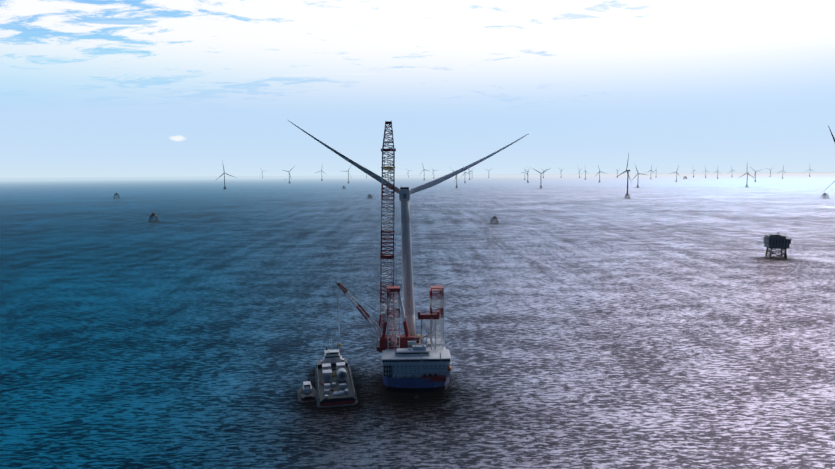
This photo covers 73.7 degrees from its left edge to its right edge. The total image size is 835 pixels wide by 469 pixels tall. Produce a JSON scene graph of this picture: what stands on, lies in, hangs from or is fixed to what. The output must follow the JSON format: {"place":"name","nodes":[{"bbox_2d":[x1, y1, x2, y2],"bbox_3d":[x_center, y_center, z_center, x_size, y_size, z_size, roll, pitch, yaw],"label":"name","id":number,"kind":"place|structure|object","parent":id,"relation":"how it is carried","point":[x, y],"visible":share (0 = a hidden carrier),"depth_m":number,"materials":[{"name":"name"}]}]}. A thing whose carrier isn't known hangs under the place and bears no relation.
{"place":"outdoors","nodes":[
{"label":"outdoors","id":0,"kind":"place"},
{"bbox_2d":[0,173,834,468],"bbox_3d":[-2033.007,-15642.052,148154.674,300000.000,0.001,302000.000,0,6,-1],"label":"sea water","id":1,"kind":"structure","parent":0,"point":[656,321],"depth_m":608.52,"materials":[{"name":"blue liquid"}]},
{"bbox_2d":[148,213,158,221],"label":"jacket foundation","id":2,"kind":"object","parent":1,"relation":"in","point":[152,215],"visible":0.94,"depth_m":1980.88,"materials":[{"name":"metal"}]},
{"bbox_2d":[216,161,235,188],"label":"turbine","id":3,"kind":"object","parent":1,"relation":"on","point":[224,173],"visible":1,"depth_m":6895.16,"materials":[{"name":"paint"}]},
{"bbox_2d":[300,381,315,400],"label":"tugboat","id":4,"kind":"object","parent":1,"relation":"on","point":[307,390],"visible":1,"depth_m":404.34,"materials":[{"name":"paint"}]},
{"bbox_2d":[317,346,355,405],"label":"supply vessel","id":5,"kind":"object","parent":1,"relation":"on","point":[335,384],"visible":1,"depth_m":420.19,"materials":[{"name":"paint"}]},
{"bbox_2d":[288,120,530,335],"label":"turbine","id":6,"kind":"object","parent":1,"relation":"on","point":[404,193],"visible":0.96,"depth_m":460.52,"materials":[{"name":"paint"}]},
{"bbox_2d":[385,285,445,349],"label":"jack-up legs","id":7,"kind":"object","parent":1,"relation":"on","point":[433,317],"visible":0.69,"depth_m":422.55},
{"bbox_2d":[337,282,394,352],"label":"crane","id":8,"kind":"object","parent":7,"relation":"on","point":[377,330],"visible":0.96,"depth_m":430.07,"materials":[{"name":"red paint"}]},
{"bbox_2d":[376,121,418,351],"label":"crane","id":9,"kind":"object","parent":7,"relation":"on","point":[406,337],"visible":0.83,"depth_m":454.79,"materials":[{"name":"red paint"}]},
{"bbox_2d":[382,372,449,394],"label":"ship hull","id":10,"kind":"object","parent":1,"relation":"in","point":[416,386],"visible":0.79,"depth_m":398.07,"materials":[{"name":"blue metal"}]},
{"bbox_2d":[381,337,451,381],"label":"ship superstructure","id":11,"kind":"object","parent":10,"relation":"on","point":[419,361],"visible":0.92,"depth_m":399.47,"materials":[{"name":"white metal"}]},
{"bbox_2d":[402,334,427,347],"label":"jackup deck gear","id":12,"kind":"object","parent":11,"relation":"on","point":[411,344],"visible":0.15,"depth_m":419.54,"materials":[{"name":"grey metal"}]},
{"bbox_2d":[490,216,498,223],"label":"jacket foundation","id":13,"kind":"object","parent":1,"relation":"in","point":[493,217],"visible":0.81,"depth_m":1809.65,"materials":[{"name":"metal"}]},
{"bbox_2d":[615,154,631,193],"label":"turbine","id":14,"kind":"object","parent":1,"relation":"on","point":[627,175],"visible":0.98,"depth_m":3556.55,"materials":[{"name":"paint"}]},
{"bbox_2d":[763,231,791,258],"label":"offshore substation","id":15,"kind":"object","parent":1,"relation":"in","point":[775,242],"visible":0.98,"depth_m":1034.50,"materials":[{"name":"paint"}]},
{"bbox_2d":[0,0,834,177],"label":"sky","id":16,"kind":"structure","parent":0,"point":[89,88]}
]}

